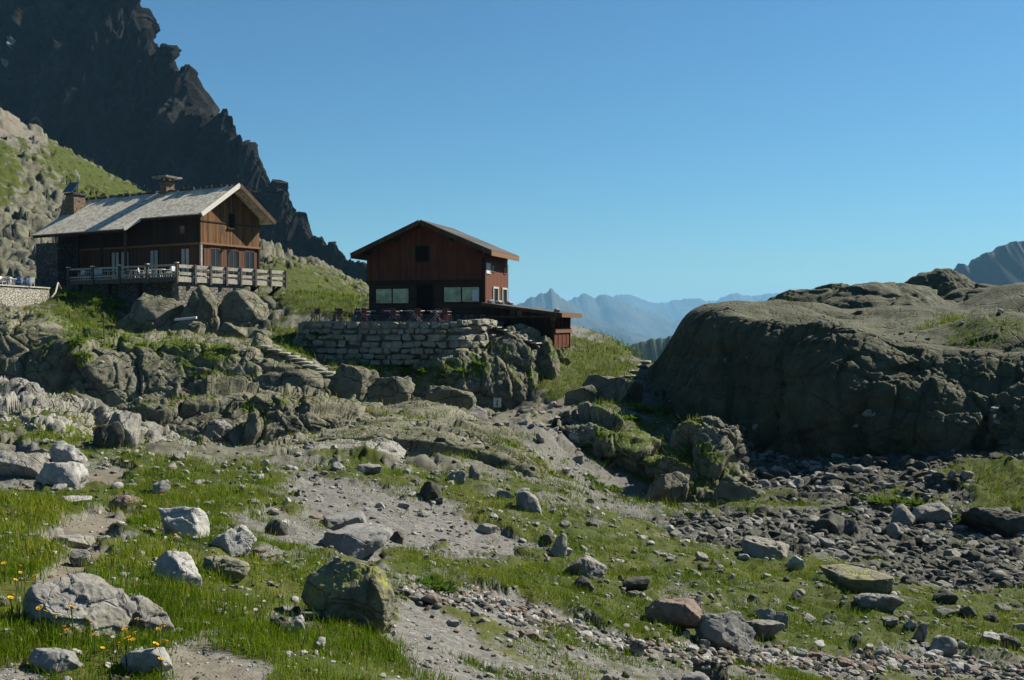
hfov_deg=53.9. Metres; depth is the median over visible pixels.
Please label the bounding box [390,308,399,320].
chair
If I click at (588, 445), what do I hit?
leafy plant
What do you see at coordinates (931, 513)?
boulder
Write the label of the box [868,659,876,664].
stone
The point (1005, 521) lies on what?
boulder
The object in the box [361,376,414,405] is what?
boulder
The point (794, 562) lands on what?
boulder
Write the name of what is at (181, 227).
window
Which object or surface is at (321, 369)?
stone step
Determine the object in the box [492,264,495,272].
window
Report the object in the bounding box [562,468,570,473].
stone
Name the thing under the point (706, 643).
stone
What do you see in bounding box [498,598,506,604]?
stone
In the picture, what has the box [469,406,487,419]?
boulder
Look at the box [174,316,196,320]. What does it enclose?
board
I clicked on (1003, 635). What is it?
stone
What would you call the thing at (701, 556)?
stone
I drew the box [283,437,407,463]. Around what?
rock outcrop
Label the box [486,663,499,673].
stone
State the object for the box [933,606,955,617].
stone
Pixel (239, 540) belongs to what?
boulder
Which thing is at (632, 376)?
stone step
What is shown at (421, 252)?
window
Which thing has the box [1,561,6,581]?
dandelion
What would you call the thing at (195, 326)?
boulder
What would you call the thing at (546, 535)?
stone
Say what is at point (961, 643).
stone
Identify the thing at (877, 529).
stone
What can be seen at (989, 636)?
boulder
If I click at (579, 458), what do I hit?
stone
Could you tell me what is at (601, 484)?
leafy plant
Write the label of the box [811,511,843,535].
boulder
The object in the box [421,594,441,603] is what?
stone
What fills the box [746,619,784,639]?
boulder
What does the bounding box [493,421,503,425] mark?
stone
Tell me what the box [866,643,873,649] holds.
stone
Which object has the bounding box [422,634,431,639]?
stone
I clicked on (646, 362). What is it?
stone step
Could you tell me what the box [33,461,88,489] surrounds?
boulder
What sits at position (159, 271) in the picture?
round table
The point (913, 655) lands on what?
stone
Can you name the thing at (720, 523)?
stone
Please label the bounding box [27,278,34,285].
chair
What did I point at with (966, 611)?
boulder
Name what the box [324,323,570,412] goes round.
rock outcrop
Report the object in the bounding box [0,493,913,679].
grass
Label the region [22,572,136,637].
boulder
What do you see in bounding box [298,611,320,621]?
boulder
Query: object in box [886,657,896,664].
stone
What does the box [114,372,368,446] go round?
rock outcrop
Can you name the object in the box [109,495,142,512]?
boulder
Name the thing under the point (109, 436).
boulder
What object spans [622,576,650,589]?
boulder
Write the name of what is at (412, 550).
grass
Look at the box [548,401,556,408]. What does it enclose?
stone
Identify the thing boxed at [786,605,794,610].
stone
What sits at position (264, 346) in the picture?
stone step
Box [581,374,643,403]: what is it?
boulder
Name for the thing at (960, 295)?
rock hump
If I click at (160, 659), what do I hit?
dandelion
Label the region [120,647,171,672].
boulder
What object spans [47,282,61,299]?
pipe
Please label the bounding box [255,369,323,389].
boulder
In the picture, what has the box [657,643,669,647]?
stone
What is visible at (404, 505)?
stone
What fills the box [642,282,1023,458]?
rock mound
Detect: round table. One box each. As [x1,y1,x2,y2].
[1,278,14,284]
[126,270,137,277]
[151,269,165,276]
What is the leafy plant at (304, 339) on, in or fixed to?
on the ground at (34, 186)
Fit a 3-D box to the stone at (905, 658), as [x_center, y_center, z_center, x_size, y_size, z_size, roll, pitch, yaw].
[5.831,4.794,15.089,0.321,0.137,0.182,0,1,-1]
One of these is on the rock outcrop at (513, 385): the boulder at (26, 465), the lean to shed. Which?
the lean to shed
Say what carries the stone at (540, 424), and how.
on the ground at (34, 186)
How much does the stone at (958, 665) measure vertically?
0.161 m
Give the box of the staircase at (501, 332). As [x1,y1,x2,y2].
[490,327,541,348]
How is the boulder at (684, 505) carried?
on the ground at (34, 186)
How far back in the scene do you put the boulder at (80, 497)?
13.24 m
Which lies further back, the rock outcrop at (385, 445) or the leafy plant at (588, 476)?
the leafy plant at (588, 476)
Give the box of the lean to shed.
[481,302,581,348]
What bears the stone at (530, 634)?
on the ground at (34, 186)
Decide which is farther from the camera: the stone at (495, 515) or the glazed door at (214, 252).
the glazed door at (214, 252)
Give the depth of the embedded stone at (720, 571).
16.26 m
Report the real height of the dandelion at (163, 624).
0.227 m
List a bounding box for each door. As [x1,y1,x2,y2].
[149,249,158,276]
[180,247,189,276]
[210,248,219,277]
[228,249,237,278]
[244,251,253,279]
[416,283,433,313]
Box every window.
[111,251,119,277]
[120,251,129,277]
[179,225,185,233]
[228,212,235,227]
[375,287,409,303]
[415,245,428,261]
[443,286,479,302]
[486,263,490,273]
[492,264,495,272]
[492,286,498,302]
[501,287,507,303]
[503,266,506,274]
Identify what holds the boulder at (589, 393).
on the ground at (34, 186)
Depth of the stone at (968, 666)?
14.90 m
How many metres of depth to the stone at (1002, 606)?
19.67 m
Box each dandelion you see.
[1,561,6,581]
[7,596,13,617]
[16,565,21,589]
[36,606,41,631]
[64,627,68,645]
[69,605,74,635]
[87,621,92,643]
[92,632,96,656]
[122,627,127,649]
[124,635,130,666]
[158,657,163,676]
[161,623,165,646]
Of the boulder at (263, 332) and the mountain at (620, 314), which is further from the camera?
the mountain at (620, 314)
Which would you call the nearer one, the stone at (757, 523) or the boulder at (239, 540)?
the boulder at (239, 540)
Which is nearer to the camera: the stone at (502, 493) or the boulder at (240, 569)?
the boulder at (240, 569)
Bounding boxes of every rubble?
[393,573,1023,677]
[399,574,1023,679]
[653,405,1023,593]
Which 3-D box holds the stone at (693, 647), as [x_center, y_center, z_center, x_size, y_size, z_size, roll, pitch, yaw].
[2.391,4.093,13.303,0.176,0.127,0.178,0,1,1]
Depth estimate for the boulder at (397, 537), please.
16.77 m
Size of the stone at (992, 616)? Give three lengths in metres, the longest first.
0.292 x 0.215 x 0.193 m
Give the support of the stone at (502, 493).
on the ground at (34, 186)
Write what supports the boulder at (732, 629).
on the ground at (34, 186)
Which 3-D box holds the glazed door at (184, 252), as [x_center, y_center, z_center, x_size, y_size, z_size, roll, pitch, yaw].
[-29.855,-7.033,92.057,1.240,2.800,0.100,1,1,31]
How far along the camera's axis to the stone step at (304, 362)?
61.60 m
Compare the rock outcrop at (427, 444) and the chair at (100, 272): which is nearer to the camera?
the rock outcrop at (427, 444)
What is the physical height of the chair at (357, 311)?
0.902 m
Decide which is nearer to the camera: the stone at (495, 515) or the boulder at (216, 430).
the stone at (495, 515)
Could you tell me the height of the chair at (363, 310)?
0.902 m
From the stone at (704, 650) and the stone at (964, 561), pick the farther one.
the stone at (964, 561)
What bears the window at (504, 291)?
in the mountain hut at (425, 266)
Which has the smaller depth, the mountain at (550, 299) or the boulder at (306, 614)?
the boulder at (306, 614)
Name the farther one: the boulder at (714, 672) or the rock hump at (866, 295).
the rock hump at (866, 295)
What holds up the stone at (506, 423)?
on the rock outcrop at (427, 444)
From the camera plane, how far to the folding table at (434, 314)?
68.79 m
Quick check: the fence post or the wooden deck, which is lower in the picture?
the fence post
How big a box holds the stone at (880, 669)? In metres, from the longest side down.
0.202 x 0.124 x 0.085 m
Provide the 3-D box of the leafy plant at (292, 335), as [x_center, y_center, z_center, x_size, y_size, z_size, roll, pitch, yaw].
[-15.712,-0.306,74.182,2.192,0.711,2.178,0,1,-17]
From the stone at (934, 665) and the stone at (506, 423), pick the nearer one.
the stone at (934, 665)
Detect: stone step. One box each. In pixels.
[254,345,271,348]
[264,349,281,351]
[273,352,290,355]
[284,355,300,358]
[287,358,305,361]
[294,361,312,364]
[301,364,319,368]
[311,368,327,370]
[317,371,335,374]
[622,375,638,378]
[636,364,646,368]
[639,360,650,364]
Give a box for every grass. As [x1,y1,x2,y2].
[0,134,631,352]
[0,285,1023,553]
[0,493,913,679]
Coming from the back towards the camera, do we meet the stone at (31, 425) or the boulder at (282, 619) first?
the stone at (31, 425)
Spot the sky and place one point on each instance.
(654, 151)
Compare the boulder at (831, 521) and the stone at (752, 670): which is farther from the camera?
the boulder at (831, 521)
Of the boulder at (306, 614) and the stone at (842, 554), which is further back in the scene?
the stone at (842, 554)
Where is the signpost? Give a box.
[493,394,500,411]
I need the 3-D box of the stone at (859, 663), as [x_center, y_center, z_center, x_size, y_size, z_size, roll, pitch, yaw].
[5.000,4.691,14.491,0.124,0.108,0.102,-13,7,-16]
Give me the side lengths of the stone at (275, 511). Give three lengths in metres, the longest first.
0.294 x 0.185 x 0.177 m
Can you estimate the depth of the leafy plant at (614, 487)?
43.55 m
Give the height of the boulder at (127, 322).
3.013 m
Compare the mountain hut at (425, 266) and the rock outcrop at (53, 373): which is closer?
the rock outcrop at (53, 373)
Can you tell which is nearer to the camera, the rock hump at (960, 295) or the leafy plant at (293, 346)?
the leafy plant at (293, 346)
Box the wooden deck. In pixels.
[66,262,286,307]
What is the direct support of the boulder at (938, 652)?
on the ground at (34, 186)
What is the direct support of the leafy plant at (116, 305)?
on the ground at (34, 186)
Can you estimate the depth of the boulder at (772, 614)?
15.99 m
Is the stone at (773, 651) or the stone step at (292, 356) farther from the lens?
the stone step at (292, 356)
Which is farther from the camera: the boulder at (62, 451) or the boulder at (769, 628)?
the boulder at (62, 451)
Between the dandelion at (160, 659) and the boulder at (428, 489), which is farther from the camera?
the boulder at (428, 489)
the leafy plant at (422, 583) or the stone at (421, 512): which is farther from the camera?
the stone at (421, 512)
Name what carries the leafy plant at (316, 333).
on the ground at (34, 186)
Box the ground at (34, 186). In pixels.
[0,108,1023,679]
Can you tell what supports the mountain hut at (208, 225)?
on the ground at (34, 186)
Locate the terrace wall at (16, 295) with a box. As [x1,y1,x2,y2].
[0,284,49,306]
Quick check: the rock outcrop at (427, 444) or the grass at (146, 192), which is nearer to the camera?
the rock outcrop at (427, 444)
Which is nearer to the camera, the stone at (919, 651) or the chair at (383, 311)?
the stone at (919, 651)
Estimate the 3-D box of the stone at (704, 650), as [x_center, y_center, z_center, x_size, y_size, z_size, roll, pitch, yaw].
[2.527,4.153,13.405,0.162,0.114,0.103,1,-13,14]
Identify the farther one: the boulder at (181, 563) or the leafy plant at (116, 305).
the leafy plant at (116, 305)
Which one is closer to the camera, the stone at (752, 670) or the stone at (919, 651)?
the stone at (752, 670)
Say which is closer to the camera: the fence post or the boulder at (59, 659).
the boulder at (59, 659)
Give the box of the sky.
[140,0,1023,304]
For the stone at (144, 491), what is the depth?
16.48 m
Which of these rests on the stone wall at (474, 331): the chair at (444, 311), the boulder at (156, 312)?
the chair at (444, 311)
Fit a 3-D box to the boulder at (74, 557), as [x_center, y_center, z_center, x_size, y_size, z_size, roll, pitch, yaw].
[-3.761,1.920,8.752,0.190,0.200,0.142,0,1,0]
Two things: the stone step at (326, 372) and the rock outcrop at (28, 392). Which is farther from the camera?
the stone step at (326, 372)
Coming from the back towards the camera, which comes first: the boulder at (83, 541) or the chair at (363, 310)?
the chair at (363, 310)
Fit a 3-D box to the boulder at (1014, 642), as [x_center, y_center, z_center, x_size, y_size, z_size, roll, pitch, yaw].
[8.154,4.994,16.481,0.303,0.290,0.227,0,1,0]
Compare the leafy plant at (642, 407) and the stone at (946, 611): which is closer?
the stone at (946, 611)
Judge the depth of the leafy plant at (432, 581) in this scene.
12.17 m
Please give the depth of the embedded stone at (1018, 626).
17.16 m
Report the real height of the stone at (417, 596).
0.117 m
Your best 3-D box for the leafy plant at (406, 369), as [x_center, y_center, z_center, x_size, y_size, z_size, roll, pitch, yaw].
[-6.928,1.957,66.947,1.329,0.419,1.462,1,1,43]
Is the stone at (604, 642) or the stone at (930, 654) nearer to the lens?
the stone at (604, 642)
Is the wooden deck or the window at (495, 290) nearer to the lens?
the window at (495, 290)
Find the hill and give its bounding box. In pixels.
[627,335,672,361]
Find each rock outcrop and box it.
[0,302,332,406]
[0,376,221,446]
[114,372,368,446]
[269,400,562,481]
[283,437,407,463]
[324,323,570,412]
[551,401,664,479]
[654,415,764,503]
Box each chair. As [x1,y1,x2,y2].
[14,277,20,284]
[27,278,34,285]
[78,270,84,279]
[98,269,104,278]
[311,308,319,320]
[337,308,346,320]
[354,309,360,320]
[361,308,370,320]
[380,309,386,320]
[385,308,392,320]
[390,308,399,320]
[403,308,411,320]
[414,308,422,320]
[431,308,439,320]
[442,308,451,320]
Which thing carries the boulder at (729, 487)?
on the ground at (34, 186)
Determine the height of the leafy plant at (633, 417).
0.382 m
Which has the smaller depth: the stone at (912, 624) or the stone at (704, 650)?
the stone at (704, 650)
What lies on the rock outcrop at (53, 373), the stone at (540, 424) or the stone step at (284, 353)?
the stone step at (284, 353)
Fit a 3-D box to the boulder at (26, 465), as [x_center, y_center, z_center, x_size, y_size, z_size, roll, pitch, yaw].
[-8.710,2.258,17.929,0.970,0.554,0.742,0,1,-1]
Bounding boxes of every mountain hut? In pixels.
[32,169,276,286]
[350,220,518,320]
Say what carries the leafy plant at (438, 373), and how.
on the rock outcrop at (513, 385)
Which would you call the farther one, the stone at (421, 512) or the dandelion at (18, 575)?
the stone at (421, 512)
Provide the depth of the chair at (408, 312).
70.35 m
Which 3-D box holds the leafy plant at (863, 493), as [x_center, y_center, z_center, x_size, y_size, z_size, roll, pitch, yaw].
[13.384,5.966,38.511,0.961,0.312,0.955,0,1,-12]
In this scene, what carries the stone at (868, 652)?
on the ground at (34, 186)
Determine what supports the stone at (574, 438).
on the ground at (34, 186)
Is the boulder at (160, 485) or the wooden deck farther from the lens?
the wooden deck
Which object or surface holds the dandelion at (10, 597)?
on the ground at (34, 186)
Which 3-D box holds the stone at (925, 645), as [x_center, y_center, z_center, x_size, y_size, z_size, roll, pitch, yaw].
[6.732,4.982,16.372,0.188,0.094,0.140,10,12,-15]
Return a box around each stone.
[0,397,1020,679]
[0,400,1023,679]
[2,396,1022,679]
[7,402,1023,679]
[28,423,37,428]
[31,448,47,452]
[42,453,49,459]
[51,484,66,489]
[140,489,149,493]
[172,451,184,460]
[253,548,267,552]
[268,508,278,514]
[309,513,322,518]
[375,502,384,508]
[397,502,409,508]
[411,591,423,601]
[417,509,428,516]
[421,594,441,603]
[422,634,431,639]
[422,662,432,667]
[433,497,442,503]
[446,620,459,626]
[476,661,490,668]
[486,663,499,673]
[490,513,497,518]
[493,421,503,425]
[496,490,514,499]
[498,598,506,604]
[503,421,509,426]
[505,630,518,639]
[509,606,520,612]
[514,488,529,494]
[517,406,534,412]
[517,629,524,637]
[519,418,527,424]
[519,605,526,612]
[524,630,540,640]
[535,422,544,427]
[536,433,544,443]
[542,531,553,543]
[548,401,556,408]
[559,520,570,526]
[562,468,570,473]
[566,645,575,649]
[568,433,580,443]
[573,454,583,463]
[578,631,592,636]
[584,552,593,557]
[598,637,611,646]
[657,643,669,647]
[682,631,690,638]
[687,645,698,651]
[692,517,702,523]
[695,552,707,561]
[697,639,709,648]
[699,648,707,653]
[713,519,727,528]
[746,668,756,674]
[748,647,758,652]
[753,520,762,526]
[763,647,779,655]
[772,536,781,540]
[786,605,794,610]
[791,591,801,602]
[793,648,808,657]
[804,613,815,622]
[808,652,822,657]
[817,652,834,661]
[818,537,834,547]
[824,614,836,620]
[834,656,855,662]
[835,541,844,546]
[835,550,849,558]
[837,659,856,668]
[839,543,850,548]
[848,669,859,675]
[856,661,862,667]
[865,649,871,655]
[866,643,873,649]
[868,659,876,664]
[872,645,888,655]
[874,527,880,532]
[876,666,885,672]
[882,616,898,625]
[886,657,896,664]
[887,665,898,671]
[889,654,911,662]
[895,547,907,552]
[903,539,915,549]
[904,620,916,628]
[907,550,919,556]
[907,651,917,659]
[911,647,924,656]
[919,642,929,648]
[923,652,937,659]
[924,662,941,669]
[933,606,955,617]
[943,548,961,556]
[950,662,966,672]
[953,557,966,563]
[958,640,969,647]
[964,663,975,669]
[974,664,982,669]
[983,612,998,621]
[994,603,1011,612]
[999,633,1008,641]
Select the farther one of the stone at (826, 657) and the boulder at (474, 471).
the boulder at (474, 471)
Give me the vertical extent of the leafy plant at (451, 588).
0.127 m
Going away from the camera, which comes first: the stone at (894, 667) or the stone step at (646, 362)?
the stone at (894, 667)
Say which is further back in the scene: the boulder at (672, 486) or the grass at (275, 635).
the boulder at (672, 486)
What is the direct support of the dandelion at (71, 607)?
on the ground at (34, 186)
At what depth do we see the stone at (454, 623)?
10.21 m
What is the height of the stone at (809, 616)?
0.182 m
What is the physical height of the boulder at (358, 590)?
0.677 m
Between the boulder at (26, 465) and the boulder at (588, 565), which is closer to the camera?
the boulder at (588, 565)
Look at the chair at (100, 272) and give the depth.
89.86 m
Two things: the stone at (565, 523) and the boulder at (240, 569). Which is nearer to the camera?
the boulder at (240, 569)
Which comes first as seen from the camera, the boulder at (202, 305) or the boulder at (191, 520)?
the boulder at (191, 520)
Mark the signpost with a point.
(497, 402)
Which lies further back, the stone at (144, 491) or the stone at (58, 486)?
the stone at (144, 491)
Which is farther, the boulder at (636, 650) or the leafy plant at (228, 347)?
the leafy plant at (228, 347)
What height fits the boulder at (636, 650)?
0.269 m
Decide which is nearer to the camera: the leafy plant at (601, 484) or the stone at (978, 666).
the stone at (978, 666)
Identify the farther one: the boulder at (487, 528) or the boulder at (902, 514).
the boulder at (902, 514)
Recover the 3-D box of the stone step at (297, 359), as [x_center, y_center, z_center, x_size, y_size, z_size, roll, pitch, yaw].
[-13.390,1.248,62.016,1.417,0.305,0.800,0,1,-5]
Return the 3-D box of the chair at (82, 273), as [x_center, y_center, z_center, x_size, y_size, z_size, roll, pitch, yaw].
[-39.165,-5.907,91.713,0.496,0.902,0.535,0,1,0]
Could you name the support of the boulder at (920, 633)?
on the ground at (34, 186)
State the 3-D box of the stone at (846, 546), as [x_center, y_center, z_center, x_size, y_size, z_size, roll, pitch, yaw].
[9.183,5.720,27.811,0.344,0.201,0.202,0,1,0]
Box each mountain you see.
[0,0,368,285]
[517,288,652,346]
[568,293,680,338]
[613,293,779,320]
[954,241,1023,285]
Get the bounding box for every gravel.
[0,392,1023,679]
[1,309,1019,679]
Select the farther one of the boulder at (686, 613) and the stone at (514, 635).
the boulder at (686, 613)
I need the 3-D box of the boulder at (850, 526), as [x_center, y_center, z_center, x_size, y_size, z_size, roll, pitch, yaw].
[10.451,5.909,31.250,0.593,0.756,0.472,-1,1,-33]
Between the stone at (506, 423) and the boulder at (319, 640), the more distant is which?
the stone at (506, 423)
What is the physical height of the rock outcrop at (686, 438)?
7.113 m
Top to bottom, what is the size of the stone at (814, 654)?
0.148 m
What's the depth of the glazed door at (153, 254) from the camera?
94.17 m
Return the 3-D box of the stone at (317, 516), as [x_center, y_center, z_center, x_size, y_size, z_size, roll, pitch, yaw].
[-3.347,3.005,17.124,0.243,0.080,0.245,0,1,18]
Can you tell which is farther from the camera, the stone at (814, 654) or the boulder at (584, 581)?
the boulder at (584, 581)
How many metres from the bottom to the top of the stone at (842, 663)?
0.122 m
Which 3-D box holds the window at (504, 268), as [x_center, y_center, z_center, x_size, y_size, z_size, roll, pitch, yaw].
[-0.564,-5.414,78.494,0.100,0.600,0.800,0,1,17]
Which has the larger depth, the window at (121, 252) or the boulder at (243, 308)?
the window at (121, 252)
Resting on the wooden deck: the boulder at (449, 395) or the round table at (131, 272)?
the round table at (131, 272)
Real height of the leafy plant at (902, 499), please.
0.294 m
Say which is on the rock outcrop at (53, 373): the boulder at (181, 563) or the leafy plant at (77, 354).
the leafy plant at (77, 354)
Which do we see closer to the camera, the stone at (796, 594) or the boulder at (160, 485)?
the boulder at (160, 485)
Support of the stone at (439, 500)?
on the ground at (34, 186)
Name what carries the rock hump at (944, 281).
on the ground at (34, 186)
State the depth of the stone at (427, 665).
7.59 m
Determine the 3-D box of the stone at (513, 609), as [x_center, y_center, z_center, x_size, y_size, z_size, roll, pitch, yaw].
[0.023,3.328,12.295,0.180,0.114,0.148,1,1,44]
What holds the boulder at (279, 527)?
on the ground at (34, 186)
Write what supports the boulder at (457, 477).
on the ground at (34, 186)
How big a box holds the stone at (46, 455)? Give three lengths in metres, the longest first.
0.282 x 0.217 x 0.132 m
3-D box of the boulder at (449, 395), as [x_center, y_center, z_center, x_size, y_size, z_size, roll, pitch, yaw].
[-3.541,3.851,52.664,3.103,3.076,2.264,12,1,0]
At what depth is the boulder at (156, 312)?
80.16 m
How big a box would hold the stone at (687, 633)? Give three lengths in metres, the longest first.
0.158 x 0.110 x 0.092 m
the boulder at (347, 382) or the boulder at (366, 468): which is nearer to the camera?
the boulder at (366, 468)
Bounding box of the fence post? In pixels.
[103,314,104,343]
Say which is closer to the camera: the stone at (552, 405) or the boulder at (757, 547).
the boulder at (757, 547)
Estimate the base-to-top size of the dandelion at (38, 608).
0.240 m
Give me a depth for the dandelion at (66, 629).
5.71 m
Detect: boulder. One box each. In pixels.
[0,452,49,478]
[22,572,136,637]
[28,647,82,674]
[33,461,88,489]
[49,441,87,462]
[50,534,95,548]
[62,495,91,504]
[67,549,90,566]
[93,421,124,448]
[108,410,140,448]
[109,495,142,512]
[113,309,138,332]
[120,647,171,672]
[128,293,183,331]
[128,595,174,632]
[152,479,169,493]
[152,551,201,587]
[157,506,209,538]
[170,320,205,334]
[180,285,219,333]
[203,420,231,442]
[203,555,250,580]
[209,524,256,557]
[216,322,246,337]
[218,289,268,326]
[248,329,270,337]
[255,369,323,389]
[259,295,275,309]
[266,519,288,535]
[270,615,288,630]
[286,618,304,633]
[292,615,304,623]
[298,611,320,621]
[301,557,395,633]
[313,637,325,649]
[319,523,392,559]
[323,511,366,530]
[328,363,379,401]
[330,462,344,470]
[355,463,381,473]
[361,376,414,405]
[390,531,403,544]
[420,385,476,409]
[420,481,441,500]
[447,470,464,483]
[468,465,480,479]
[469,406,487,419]
[477,523,497,533]
[516,491,541,512]
[550,533,567,557]
[563,555,607,578]
[564,385,598,404]
[572,575,594,591]
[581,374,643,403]
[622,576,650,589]
[630,639,645,655]
[645,598,702,628]
[646,471,689,506]
[676,502,701,509]
[681,671,709,679]
[693,661,727,679]
[694,610,755,652]
[710,475,760,506]
[741,536,789,560]
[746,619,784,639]
[756,608,788,627]
[784,555,804,569]
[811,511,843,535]
[819,563,894,593]
[843,518,857,536]
[853,593,903,611]
[886,523,900,537]
[891,504,914,526]
[911,502,951,523]
[913,622,928,641]
[928,649,942,655]
[929,636,957,655]
[931,589,958,603]
[960,506,1023,537]
[960,606,976,617]
[981,631,1000,642]
[1000,636,1021,649]
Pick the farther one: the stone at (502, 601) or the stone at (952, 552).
the stone at (952, 552)
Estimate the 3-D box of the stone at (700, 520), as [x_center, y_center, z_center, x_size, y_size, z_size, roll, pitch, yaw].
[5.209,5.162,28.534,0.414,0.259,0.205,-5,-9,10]
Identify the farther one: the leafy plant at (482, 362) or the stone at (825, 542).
the leafy plant at (482, 362)
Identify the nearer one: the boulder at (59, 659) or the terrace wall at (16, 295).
the boulder at (59, 659)
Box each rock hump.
[767,283,850,301]
[817,282,960,308]
[834,310,876,319]
[904,268,974,296]
[941,284,996,302]
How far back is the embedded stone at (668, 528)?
16.62 m
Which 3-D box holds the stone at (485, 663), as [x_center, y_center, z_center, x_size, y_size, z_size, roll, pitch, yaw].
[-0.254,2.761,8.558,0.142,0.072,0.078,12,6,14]
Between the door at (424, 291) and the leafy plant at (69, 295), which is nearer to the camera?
the door at (424, 291)
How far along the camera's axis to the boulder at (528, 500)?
22.83 m
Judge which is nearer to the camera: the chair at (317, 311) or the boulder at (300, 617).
the boulder at (300, 617)
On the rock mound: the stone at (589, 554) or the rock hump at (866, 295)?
the rock hump at (866, 295)
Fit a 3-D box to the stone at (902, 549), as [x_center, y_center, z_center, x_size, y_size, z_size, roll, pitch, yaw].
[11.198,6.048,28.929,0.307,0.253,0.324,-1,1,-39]
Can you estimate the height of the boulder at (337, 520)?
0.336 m
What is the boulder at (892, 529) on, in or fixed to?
on the ground at (34, 186)
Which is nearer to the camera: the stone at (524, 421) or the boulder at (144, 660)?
the boulder at (144, 660)
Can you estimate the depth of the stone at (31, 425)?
22.89 m
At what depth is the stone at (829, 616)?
17.16 m
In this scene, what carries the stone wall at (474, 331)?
on the ground at (34, 186)
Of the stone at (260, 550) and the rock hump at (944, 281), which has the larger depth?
the rock hump at (944, 281)
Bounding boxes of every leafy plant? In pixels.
[57,292,81,298]
[64,336,85,343]
[71,351,93,356]
[86,297,109,303]
[110,303,128,308]
[217,345,236,349]
[283,342,302,349]
[284,331,295,338]
[296,337,312,343]
[308,331,324,336]
[397,367,413,372]
[411,366,430,373]
[411,580,430,588]
[416,575,450,590]
[436,370,449,375]
[438,579,458,593]
[454,366,473,372]
[469,359,489,365]
[580,443,592,448]
[582,474,598,479]
[589,480,609,489]
[607,484,625,491]
[621,414,641,420]
[634,404,655,411]
[837,507,854,512]
[852,491,872,498]
[865,496,892,505]
[889,495,908,503]
[906,497,926,506]
[940,513,967,524]
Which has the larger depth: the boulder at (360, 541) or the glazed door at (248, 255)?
the glazed door at (248, 255)
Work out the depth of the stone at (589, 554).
18.48 m
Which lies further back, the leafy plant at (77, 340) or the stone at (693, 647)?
the leafy plant at (77, 340)
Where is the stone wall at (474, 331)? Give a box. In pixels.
[302,321,503,365]
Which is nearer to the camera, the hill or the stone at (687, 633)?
the stone at (687, 633)
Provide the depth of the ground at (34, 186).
20.72 m
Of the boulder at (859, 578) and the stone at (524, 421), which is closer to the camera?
the boulder at (859, 578)
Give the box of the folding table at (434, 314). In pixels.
[427,310,443,320]
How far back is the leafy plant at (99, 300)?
85.30 m
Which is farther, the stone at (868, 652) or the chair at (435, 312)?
the chair at (435, 312)
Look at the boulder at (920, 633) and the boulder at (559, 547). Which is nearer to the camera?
the boulder at (920, 633)
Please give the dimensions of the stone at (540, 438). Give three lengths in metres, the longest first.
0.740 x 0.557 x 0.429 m
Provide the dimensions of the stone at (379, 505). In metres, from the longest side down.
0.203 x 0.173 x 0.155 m
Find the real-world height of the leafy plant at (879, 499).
0.314 m
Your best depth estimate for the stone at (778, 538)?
27.55 m
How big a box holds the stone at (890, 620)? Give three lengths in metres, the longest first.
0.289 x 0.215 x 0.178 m
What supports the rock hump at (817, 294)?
on the ground at (34, 186)
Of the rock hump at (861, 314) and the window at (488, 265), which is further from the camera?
the window at (488, 265)
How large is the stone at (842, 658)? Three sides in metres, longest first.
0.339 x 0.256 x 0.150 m
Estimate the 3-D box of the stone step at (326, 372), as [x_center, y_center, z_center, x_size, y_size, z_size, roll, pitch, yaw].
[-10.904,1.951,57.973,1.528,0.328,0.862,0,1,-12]
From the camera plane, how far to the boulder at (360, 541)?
14.07 m
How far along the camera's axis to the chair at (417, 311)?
68.27 m
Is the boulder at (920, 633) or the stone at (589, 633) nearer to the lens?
the stone at (589, 633)
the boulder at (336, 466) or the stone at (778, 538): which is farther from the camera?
the stone at (778, 538)
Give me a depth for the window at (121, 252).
96.39 m
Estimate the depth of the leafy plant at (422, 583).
11.95 m
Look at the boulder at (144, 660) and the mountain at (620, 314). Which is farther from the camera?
the mountain at (620, 314)
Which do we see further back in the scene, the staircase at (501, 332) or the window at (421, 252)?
the window at (421, 252)
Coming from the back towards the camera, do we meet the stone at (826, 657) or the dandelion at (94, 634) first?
the stone at (826, 657)
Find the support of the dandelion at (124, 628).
on the ground at (34, 186)

